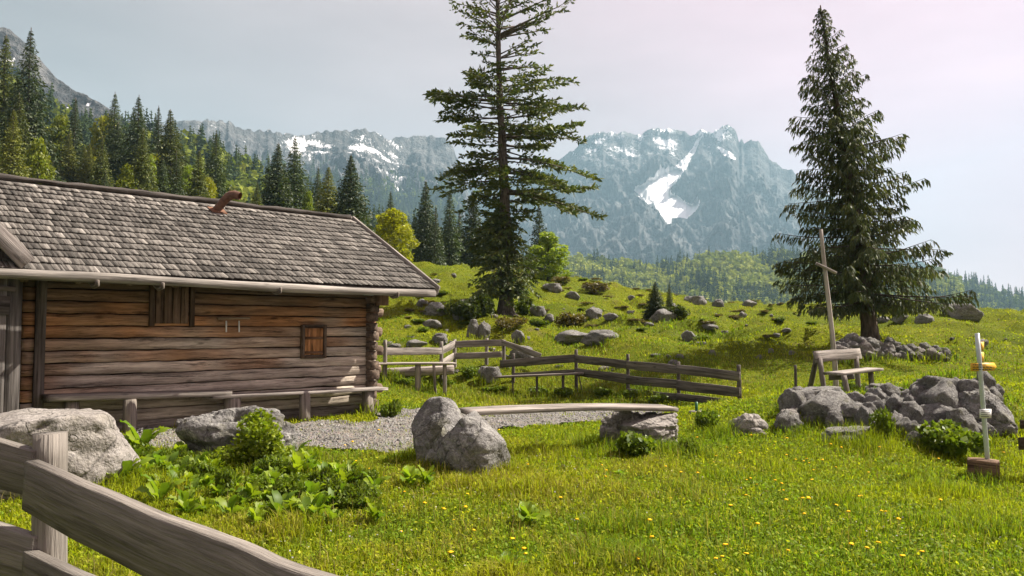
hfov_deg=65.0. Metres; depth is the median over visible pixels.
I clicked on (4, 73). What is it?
conifer tree
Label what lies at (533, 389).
shrub
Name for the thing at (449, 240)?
conifer tree
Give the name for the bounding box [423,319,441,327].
rock
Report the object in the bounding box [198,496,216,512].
dock plant
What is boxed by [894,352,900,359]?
rock
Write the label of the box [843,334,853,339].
rock
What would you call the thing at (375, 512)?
dock plant
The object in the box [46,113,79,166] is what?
broadleaf tree
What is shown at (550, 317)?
rock
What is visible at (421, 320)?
heath tuft
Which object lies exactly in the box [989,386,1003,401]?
rock
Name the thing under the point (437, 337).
rock
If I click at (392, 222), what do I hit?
broadleaf tree
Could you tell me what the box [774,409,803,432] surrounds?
rock
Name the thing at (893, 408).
rock
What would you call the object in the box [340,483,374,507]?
weed
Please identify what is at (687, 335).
rock
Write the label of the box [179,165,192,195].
broadleaf tree
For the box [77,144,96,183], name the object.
conifer tree
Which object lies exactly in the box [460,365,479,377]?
shrub
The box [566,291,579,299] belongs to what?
rock
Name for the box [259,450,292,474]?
weed
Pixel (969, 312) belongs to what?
rock
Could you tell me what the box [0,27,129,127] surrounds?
mountain flank
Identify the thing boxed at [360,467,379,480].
weed
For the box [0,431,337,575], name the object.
wooden fence
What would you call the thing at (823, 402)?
rock
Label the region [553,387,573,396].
shrub
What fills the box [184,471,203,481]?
dock plant
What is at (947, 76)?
sky
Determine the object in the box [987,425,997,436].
rock
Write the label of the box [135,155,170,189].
broadleaf tree
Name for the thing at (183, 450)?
weed
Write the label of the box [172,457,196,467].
weed
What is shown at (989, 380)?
rock
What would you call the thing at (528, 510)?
dock plant
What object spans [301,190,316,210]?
broadleaf tree
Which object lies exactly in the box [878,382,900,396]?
rock
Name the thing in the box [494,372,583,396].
plank bench
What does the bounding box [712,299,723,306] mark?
rock
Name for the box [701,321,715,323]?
heath tuft
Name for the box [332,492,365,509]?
weed
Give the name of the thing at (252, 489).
dock plant
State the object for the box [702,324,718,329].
rock
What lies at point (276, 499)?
dock plant
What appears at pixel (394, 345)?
rock
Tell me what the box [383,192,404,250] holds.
conifer tree
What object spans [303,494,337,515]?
dock plant
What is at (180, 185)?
conifer tree
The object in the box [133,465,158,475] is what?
dock plant
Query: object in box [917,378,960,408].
rock
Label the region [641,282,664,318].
conifer tree
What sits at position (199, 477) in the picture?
dock plant
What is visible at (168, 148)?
conifer tree
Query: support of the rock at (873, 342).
on the rock
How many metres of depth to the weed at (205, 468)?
8.30 m
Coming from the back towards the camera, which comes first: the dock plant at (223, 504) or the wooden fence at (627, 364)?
the wooden fence at (627, 364)
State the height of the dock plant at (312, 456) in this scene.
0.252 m
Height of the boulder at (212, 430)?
1.052 m
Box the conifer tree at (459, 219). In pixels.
[452,213,468,261]
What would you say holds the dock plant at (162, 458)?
on the meadow
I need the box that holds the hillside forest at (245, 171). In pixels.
[0,64,529,265]
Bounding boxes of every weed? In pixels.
[127,437,142,446]
[130,443,146,455]
[132,443,156,459]
[154,444,171,461]
[166,469,199,478]
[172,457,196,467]
[176,447,195,459]
[181,464,198,477]
[196,460,212,471]
[198,463,216,476]
[214,464,237,495]
[242,472,270,491]
[250,454,270,473]
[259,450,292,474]
[259,465,270,472]
[273,472,307,497]
[296,471,311,481]
[309,466,334,481]
[314,472,348,495]
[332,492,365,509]
[335,469,361,484]
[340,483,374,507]
[348,479,366,493]
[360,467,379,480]
[365,481,383,499]
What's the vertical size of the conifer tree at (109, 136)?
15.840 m
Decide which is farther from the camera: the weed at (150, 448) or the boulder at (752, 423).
the boulder at (752, 423)
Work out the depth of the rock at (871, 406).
12.09 m
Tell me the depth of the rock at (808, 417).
12.01 m
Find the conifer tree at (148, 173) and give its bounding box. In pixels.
[138,150,154,189]
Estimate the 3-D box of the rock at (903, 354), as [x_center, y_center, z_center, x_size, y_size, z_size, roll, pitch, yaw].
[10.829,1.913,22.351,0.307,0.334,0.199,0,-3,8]
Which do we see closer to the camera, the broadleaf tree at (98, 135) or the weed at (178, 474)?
the weed at (178, 474)
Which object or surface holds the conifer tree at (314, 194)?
on the meadow
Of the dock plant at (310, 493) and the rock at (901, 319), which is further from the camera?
the rock at (901, 319)
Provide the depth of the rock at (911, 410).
11.78 m
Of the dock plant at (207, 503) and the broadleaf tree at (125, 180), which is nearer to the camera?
the dock plant at (207, 503)
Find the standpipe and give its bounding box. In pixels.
[689,402,700,413]
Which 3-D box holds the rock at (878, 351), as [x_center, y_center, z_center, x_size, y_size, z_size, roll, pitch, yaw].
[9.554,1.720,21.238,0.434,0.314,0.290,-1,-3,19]
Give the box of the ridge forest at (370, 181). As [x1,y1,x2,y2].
[251,150,474,239]
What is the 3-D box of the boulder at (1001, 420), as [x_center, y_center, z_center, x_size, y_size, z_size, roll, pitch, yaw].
[6.918,1.938,11.932,0.847,0.994,0.980,0,-3,0]
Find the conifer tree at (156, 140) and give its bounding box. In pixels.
[149,105,169,158]
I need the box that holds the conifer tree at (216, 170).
[199,132,232,198]
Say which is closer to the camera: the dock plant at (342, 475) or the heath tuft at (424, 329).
the dock plant at (342, 475)
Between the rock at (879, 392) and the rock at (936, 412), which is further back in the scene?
the rock at (879, 392)
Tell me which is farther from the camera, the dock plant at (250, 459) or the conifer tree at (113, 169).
the conifer tree at (113, 169)
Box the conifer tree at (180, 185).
[165,151,186,195]
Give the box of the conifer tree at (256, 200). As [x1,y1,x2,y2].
[249,183,262,205]
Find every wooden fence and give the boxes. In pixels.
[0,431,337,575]
[382,338,541,378]
[500,349,741,402]
[1018,420,1023,449]
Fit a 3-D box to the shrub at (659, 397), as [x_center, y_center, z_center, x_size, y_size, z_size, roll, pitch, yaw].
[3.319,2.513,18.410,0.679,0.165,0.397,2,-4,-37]
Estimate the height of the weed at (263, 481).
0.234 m
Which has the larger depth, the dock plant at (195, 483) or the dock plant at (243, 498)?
the dock plant at (195, 483)
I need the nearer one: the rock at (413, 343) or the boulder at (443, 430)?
the boulder at (443, 430)
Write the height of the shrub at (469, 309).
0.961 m
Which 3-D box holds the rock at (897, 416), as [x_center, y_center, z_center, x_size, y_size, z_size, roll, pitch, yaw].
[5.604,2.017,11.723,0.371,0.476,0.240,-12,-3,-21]
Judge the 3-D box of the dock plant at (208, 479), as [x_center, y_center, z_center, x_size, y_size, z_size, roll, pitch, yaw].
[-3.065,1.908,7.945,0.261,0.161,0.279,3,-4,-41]
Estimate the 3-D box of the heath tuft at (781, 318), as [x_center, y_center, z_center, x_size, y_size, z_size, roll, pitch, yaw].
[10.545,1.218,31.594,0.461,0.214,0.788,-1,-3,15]
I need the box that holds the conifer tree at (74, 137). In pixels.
[55,99,86,179]
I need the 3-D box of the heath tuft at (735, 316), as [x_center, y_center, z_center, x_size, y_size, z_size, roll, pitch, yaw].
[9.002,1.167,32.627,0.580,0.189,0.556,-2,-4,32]
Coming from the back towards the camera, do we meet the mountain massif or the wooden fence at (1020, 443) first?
the mountain massif
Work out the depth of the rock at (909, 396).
12.11 m
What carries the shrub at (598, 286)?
on the meadow
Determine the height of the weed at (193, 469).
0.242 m
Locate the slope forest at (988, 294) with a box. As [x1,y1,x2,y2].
[917,265,1023,310]
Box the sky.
[0,0,1023,294]
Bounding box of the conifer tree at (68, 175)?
[55,136,79,182]
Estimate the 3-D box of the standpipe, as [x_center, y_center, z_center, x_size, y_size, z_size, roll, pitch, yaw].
[3.110,2.021,13.551,0.246,0.200,0.250,0,-3,0]
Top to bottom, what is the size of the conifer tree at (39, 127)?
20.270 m
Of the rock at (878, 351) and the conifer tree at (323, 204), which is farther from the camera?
the conifer tree at (323, 204)
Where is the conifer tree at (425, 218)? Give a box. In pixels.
[407,182,448,265]
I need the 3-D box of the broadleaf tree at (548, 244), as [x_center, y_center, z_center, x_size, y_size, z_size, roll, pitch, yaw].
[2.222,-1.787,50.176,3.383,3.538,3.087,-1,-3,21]
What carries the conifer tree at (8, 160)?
on the meadow
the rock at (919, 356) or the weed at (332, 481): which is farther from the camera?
the rock at (919, 356)
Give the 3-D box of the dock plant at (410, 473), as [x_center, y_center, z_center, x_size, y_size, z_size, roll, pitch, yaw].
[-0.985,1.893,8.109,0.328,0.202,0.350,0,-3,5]
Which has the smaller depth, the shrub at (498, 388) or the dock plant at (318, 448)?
the dock plant at (318, 448)
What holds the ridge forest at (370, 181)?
on the mountain ridge
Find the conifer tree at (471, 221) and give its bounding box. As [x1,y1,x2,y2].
[456,192,488,266]
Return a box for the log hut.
[0,173,439,430]
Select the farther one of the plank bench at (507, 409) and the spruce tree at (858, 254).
the spruce tree at (858, 254)
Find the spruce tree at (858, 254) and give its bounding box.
[771,5,979,340]
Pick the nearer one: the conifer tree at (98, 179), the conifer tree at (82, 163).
the conifer tree at (98, 179)
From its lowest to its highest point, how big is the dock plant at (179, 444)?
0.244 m
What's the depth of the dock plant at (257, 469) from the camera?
8.39 m
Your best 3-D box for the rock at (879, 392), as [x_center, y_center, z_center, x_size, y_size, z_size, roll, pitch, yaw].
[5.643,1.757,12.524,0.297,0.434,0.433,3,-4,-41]
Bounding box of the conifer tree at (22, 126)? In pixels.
[0,93,34,175]
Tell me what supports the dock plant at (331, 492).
on the meadow
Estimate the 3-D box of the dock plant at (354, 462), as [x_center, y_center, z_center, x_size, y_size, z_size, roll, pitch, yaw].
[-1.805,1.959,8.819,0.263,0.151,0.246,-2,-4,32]
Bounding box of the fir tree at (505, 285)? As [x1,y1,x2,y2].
[423,0,607,315]
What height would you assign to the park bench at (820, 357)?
0.934 m
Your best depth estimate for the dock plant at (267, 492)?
7.31 m
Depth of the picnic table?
21.07 m
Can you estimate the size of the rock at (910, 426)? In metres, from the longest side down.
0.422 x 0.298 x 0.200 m
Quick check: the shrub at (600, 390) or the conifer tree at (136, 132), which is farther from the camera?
the conifer tree at (136, 132)
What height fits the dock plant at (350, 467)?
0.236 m
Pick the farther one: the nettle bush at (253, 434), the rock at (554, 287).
the rock at (554, 287)
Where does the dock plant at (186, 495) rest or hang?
on the meadow
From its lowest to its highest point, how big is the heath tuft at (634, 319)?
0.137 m
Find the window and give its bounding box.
[300,324,326,358]
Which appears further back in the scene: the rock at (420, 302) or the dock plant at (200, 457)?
the rock at (420, 302)
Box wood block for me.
[967,457,999,483]
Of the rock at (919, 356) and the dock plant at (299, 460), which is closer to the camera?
the dock plant at (299, 460)
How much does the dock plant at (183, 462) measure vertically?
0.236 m
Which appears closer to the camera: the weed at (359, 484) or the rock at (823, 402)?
the weed at (359, 484)
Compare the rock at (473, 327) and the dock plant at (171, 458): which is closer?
the dock plant at (171, 458)
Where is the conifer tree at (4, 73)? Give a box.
[0,35,25,140]
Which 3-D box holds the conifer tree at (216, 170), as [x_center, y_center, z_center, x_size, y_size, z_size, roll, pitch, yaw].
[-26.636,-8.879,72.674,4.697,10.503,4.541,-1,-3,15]
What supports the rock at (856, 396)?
on the meadow
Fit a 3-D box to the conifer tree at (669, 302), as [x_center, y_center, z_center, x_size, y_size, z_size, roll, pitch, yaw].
[6.102,0.504,31.117,0.458,1.511,0.446,0,-3,-5]
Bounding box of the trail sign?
[970,333,996,458]
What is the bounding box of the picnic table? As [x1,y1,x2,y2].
[379,362,455,394]
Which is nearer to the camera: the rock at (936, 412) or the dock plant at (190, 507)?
the dock plant at (190, 507)
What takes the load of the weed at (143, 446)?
on the meadow
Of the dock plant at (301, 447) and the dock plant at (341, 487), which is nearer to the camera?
the dock plant at (341, 487)
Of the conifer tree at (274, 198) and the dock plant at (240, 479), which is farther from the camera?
the conifer tree at (274, 198)
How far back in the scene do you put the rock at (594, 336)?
25.61 m
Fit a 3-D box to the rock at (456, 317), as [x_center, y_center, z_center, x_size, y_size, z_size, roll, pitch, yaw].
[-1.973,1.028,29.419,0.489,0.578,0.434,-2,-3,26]
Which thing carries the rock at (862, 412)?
on the meadow
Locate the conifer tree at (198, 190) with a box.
[183,150,211,197]
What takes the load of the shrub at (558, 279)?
on the meadow
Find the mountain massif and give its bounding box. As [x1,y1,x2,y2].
[467,124,1006,295]
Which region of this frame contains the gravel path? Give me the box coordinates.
[137,406,673,452]
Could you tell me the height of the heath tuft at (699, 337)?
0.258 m
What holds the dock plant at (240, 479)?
on the meadow
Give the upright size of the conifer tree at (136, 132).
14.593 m
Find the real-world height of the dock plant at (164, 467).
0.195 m
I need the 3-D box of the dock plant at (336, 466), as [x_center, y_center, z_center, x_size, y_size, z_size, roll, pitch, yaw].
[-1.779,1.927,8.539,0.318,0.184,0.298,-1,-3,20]
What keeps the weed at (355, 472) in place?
on the meadow
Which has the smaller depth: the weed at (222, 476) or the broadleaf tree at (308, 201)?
the weed at (222, 476)
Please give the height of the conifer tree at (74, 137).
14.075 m
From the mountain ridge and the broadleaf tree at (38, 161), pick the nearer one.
the broadleaf tree at (38, 161)
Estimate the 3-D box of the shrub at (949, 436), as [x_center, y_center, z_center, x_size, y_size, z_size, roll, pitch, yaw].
[5.883,2.009,10.748,0.655,0.479,1.120,0,-3,-9]
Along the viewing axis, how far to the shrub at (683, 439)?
10.44 m
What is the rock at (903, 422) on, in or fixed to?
on the meadow
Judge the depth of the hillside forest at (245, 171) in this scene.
287.04 m
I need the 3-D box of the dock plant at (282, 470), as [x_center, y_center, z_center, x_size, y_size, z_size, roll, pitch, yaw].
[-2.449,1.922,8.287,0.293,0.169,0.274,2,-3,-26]
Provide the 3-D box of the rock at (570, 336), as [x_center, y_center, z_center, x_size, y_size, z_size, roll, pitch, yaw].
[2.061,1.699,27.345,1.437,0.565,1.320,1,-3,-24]
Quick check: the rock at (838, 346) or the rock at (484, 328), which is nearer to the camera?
the rock at (838, 346)
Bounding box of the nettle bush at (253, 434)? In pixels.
[210,407,293,469]
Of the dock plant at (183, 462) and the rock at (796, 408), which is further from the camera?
the rock at (796, 408)
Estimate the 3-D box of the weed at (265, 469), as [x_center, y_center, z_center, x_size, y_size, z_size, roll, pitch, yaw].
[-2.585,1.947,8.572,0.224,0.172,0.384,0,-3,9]
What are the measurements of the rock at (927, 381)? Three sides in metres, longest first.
1.184 x 0.905 x 0.494 m
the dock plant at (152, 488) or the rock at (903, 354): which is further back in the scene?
the rock at (903, 354)
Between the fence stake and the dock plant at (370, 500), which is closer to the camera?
the dock plant at (370, 500)
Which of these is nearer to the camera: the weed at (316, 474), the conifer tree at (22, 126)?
the weed at (316, 474)
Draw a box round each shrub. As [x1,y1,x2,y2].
[379,399,401,417]
[396,377,412,384]
[436,379,454,384]
[443,297,480,320]
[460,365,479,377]
[471,292,494,315]
[482,386,507,391]
[495,316,528,329]
[513,300,533,313]
[528,318,550,325]
[528,386,547,393]
[550,276,569,282]
[553,311,587,325]
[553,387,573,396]
[581,281,609,292]
[593,387,612,394]
[615,430,657,456]
[621,389,639,397]
[648,394,668,401]
[666,304,690,317]
[678,435,695,451]
[688,440,699,453]
[695,408,720,429]
[839,380,867,386]
[868,406,895,437]
[915,419,989,457]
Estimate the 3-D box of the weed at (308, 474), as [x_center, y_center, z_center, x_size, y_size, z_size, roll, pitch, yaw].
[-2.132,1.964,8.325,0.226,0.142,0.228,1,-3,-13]
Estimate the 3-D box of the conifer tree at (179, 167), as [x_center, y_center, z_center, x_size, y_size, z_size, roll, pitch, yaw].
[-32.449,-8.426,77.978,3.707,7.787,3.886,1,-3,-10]
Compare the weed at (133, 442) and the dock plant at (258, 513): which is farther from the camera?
the weed at (133, 442)
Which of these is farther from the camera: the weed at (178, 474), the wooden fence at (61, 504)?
the weed at (178, 474)
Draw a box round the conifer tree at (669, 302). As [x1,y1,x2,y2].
[664,282,672,309]
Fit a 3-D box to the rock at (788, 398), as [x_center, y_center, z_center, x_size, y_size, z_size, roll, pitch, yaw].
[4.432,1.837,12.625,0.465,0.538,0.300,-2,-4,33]
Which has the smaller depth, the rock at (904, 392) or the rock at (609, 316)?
the rock at (904, 392)
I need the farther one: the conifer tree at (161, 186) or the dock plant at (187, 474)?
the conifer tree at (161, 186)
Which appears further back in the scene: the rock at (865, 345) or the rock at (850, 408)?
the rock at (865, 345)
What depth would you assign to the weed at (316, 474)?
8.21 m
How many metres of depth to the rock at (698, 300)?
46.34 m
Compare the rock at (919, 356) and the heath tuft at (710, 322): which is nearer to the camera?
the rock at (919, 356)
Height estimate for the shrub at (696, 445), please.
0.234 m
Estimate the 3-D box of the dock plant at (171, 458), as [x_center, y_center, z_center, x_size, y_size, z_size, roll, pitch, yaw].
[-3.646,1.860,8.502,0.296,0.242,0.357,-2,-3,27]
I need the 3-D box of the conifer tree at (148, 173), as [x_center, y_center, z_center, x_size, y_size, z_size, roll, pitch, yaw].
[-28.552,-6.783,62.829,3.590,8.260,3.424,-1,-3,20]
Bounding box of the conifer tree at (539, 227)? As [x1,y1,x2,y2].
[523,205,546,269]
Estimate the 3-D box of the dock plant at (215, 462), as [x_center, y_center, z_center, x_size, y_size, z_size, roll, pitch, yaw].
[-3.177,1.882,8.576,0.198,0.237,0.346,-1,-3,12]
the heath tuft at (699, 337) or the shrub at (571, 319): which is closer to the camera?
the heath tuft at (699, 337)
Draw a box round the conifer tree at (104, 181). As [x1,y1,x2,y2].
[101,170,110,186]
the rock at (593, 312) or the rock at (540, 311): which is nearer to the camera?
the rock at (593, 312)
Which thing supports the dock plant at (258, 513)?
on the meadow
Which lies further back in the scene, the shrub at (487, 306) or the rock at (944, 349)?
the shrub at (487, 306)
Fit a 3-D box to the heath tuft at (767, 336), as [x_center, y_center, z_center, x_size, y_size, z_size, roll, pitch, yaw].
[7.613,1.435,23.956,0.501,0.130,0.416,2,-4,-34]
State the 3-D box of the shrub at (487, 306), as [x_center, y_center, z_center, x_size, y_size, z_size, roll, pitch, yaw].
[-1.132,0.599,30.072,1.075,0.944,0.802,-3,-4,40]
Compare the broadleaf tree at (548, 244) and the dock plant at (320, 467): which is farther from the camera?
the broadleaf tree at (548, 244)
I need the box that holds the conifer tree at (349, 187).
[328,154,376,233]
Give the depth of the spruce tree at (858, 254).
23.04 m
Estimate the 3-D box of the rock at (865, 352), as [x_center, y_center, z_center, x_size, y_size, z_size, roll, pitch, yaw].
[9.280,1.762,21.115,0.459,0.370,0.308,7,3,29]
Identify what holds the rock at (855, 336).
on the rock at (848, 336)
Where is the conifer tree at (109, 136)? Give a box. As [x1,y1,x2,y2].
[94,94,128,181]
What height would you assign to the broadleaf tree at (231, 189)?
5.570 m
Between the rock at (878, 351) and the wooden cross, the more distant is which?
the rock at (878, 351)
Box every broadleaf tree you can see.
[23,136,55,179]
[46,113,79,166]
[79,114,115,169]
[116,162,138,188]
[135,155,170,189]
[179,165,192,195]
[202,177,218,198]
[228,187,238,201]
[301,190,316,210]
[374,207,419,263]
[520,231,573,281]
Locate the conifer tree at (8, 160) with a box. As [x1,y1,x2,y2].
[0,110,31,177]
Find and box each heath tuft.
[412,318,424,322]
[417,326,429,331]
[627,318,645,320]
[693,334,711,341]
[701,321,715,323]
[727,315,741,318]
[762,334,774,337]
[774,316,785,321]
[806,321,817,323]
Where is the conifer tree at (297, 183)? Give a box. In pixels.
[283,138,318,209]
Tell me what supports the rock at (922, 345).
on the meadow
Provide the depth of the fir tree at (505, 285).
32.57 m
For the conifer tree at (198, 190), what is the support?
on the meadow
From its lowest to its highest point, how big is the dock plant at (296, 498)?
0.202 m
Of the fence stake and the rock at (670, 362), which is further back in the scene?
the rock at (670, 362)
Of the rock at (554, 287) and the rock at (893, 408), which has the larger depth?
the rock at (554, 287)
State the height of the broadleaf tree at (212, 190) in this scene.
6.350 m
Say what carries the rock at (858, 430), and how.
on the meadow
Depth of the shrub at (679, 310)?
30.26 m
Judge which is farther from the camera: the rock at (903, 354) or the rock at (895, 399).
the rock at (903, 354)
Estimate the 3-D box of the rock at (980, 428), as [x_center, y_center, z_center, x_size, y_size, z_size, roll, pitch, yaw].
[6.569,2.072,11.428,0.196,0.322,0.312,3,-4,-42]
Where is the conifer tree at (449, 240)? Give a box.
[438,194,465,265]
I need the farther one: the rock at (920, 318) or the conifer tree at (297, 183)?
the conifer tree at (297, 183)
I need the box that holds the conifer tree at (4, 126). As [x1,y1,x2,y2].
[0,92,17,157]
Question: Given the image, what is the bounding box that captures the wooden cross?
[815,229,838,385]
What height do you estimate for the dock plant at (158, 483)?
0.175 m
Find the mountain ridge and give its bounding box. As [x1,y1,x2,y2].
[141,118,484,237]
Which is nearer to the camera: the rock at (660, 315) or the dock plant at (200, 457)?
the dock plant at (200, 457)
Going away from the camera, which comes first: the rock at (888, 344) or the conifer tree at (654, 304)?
the rock at (888, 344)
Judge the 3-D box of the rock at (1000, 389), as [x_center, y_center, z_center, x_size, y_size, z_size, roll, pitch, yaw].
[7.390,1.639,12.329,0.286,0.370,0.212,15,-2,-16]
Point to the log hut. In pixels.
(110, 289)
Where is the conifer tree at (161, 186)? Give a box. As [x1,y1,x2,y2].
[152,160,174,193]
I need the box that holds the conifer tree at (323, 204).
[310,167,339,212]
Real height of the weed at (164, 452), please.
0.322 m
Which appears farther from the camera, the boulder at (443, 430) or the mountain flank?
the mountain flank
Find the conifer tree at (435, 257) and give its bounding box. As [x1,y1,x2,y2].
[421,207,446,265]
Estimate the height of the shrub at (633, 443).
0.353 m
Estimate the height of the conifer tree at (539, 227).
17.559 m
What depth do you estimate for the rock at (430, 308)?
29.55 m
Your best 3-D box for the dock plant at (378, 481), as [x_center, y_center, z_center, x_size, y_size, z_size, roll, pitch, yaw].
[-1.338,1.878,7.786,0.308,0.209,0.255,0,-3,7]
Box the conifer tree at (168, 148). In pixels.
[153,109,195,186]
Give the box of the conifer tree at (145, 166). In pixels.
[130,128,159,191]
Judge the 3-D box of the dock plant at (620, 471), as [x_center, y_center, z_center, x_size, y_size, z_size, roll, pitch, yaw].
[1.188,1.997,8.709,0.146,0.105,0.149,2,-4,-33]
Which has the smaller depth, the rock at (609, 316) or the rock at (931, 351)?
the rock at (931, 351)
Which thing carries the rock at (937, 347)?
on the meadow
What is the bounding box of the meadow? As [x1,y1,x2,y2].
[0,262,1023,575]
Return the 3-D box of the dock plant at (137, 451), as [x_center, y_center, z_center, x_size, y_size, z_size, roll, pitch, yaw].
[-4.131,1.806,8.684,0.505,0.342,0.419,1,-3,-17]
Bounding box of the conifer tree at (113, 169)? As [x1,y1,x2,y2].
[100,123,128,186]
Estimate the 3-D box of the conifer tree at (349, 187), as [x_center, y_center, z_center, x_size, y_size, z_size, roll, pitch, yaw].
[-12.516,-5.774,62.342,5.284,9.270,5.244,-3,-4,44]
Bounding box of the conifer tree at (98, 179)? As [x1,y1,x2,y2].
[85,136,115,186]
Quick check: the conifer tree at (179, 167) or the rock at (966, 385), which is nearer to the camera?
the rock at (966, 385)
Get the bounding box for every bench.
[41,387,387,433]
[387,365,453,379]
[459,403,678,415]
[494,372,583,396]
[808,348,883,392]
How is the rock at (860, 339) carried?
on the rock at (854, 344)
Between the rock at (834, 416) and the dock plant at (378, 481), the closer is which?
the dock plant at (378, 481)
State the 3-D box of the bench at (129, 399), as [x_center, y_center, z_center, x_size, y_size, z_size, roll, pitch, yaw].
[-4.269,1.871,12.583,5.436,0.695,0.408,3,-4,-44]
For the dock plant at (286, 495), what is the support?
on the meadow
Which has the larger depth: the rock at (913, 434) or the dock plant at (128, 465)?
the rock at (913, 434)
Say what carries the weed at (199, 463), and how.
on the meadow
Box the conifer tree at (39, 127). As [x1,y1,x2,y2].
[0,27,66,181]
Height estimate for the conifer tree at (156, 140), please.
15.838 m
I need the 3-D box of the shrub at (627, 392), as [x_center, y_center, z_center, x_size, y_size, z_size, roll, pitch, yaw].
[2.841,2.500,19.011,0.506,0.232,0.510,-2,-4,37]
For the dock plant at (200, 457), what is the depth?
8.63 m
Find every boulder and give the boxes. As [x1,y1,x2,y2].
[0,408,141,502]
[175,405,299,459]
[411,396,509,476]
[599,411,677,447]
[728,413,767,435]
[958,386,1017,435]
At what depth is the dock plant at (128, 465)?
7.96 m
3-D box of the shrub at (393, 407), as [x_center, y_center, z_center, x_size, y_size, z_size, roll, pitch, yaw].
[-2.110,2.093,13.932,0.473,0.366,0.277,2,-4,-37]
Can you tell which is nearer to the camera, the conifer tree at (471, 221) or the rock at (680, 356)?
the rock at (680, 356)
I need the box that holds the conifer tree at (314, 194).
[310,168,323,207]
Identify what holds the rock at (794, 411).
on the meadow
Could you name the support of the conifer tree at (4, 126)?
on the meadow
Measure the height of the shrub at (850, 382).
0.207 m
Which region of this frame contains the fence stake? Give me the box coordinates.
[794,365,796,386]
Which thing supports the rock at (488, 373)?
on the meadow
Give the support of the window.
in the log hut
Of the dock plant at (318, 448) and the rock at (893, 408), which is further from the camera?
the rock at (893, 408)
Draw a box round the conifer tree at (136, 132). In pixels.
[112,97,157,181]
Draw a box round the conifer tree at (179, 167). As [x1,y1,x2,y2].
[174,163,181,187]
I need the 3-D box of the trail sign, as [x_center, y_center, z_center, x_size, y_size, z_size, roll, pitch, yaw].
[5.750,1.420,9.733,0.441,1.743,0.189,3,-4,-40]
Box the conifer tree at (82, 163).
[74,147,88,183]
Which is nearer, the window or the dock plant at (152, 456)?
the dock plant at (152, 456)
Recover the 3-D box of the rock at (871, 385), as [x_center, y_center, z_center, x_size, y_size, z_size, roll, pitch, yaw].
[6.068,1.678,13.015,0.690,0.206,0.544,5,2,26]
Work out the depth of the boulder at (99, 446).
7.59 m
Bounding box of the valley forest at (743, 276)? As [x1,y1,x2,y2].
[530,241,965,307]
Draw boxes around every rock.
[388,343,400,347]
[406,339,426,347]
[416,299,428,306]
[423,302,444,315]
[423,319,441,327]
[432,333,447,343]
[452,314,463,320]
[466,319,478,337]
[478,321,490,339]
[478,366,501,382]
[508,346,532,358]
[511,330,524,342]
[529,306,545,316]
[542,283,561,292]
[545,314,553,321]
[554,330,587,343]
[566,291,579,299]
[580,330,618,345]
[585,306,602,320]
[603,313,617,320]
[649,308,677,321]
[668,360,677,364]
[675,354,683,358]
[681,330,694,341]
[684,296,706,304]
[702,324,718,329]
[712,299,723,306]
[739,311,746,317]
[741,300,756,306]
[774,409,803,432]
[776,409,802,421]
[777,388,804,410]
[782,328,790,331]
[788,405,799,413]
[798,389,853,421]
[800,386,843,399]
[803,414,816,425]
[821,426,869,443]
[825,411,844,427]
[830,344,848,349]
[840,402,861,426]
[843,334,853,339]
[847,391,864,402]
[848,341,858,347]
[850,333,858,340]
[854,405,876,435]
[857,336,864,342]
[859,340,875,356]
[861,350,873,358]
[862,402,876,412]
[863,394,884,413]
[864,383,904,391]
[865,337,880,348]
[866,387,886,399]
[874,348,881,355]
[877,316,889,322]
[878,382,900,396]
[881,342,895,350]
[882,349,893,359]
[884,338,896,345]
[886,393,903,411]
[888,405,900,412]
[891,315,907,323]
[891,410,904,430]
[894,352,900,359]
[894,417,909,435]
[897,345,910,353]
[898,351,905,358]
[900,389,909,397]
[900,401,924,421]
[903,392,919,405]
[904,420,920,435]
[905,431,922,444]
[906,351,917,359]
[907,343,916,349]
[909,375,986,390]
[910,384,925,396]
[914,314,934,323]
[915,351,922,360]
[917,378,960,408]
[918,402,950,424]
[919,342,931,349]
[923,347,940,360]
[931,345,941,351]
[941,347,950,353]
[942,303,983,320]
[946,407,979,432]
[957,379,978,391]
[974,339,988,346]
[977,371,995,387]
[977,423,982,434]
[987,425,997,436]
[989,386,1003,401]
[996,384,1004,395]
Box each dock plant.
[106,455,156,482]
[120,420,171,445]
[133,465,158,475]
[134,474,185,501]
[135,444,155,454]
[139,471,164,480]
[140,450,166,471]
[147,453,166,469]
[154,477,164,488]
[156,461,178,473]
[159,450,178,468]
[164,488,195,501]
[165,456,188,471]
[166,441,192,452]
[167,469,195,485]
[172,499,206,513]
[179,451,212,465]
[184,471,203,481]
[184,473,204,486]
[184,478,203,490]
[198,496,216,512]
[199,472,214,487]
[204,455,224,467]
[209,484,233,496]
[210,494,247,516]
[232,476,244,487]
[235,477,261,501]
[237,490,251,503]
[240,452,262,463]
[247,503,265,525]
[249,466,262,476]
[251,486,273,501]
[251,501,269,514]
[260,466,286,474]
[262,489,303,512]
[263,489,301,515]
[264,469,290,478]
[268,476,284,485]
[283,491,330,516]
[286,449,320,472]
[288,439,312,453]
[288,491,299,511]
[295,480,327,495]
[297,491,309,501]
[301,448,317,462]
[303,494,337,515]
[307,490,318,497]
[308,445,323,458]
[314,482,325,492]
[317,461,333,471]
[319,507,344,521]
[321,487,344,504]
[329,461,347,472]
[334,483,350,492]
[337,467,361,482]
[339,464,361,477]
[346,459,361,466]
[359,494,375,508]
[360,471,392,486]
[365,499,384,522]
[400,465,422,483]
[416,465,434,483]
[487,548,527,568]
[516,501,550,523]
[614,469,628,475]
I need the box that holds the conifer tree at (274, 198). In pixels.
[257,143,299,208]
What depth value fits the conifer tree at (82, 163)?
80.30 m

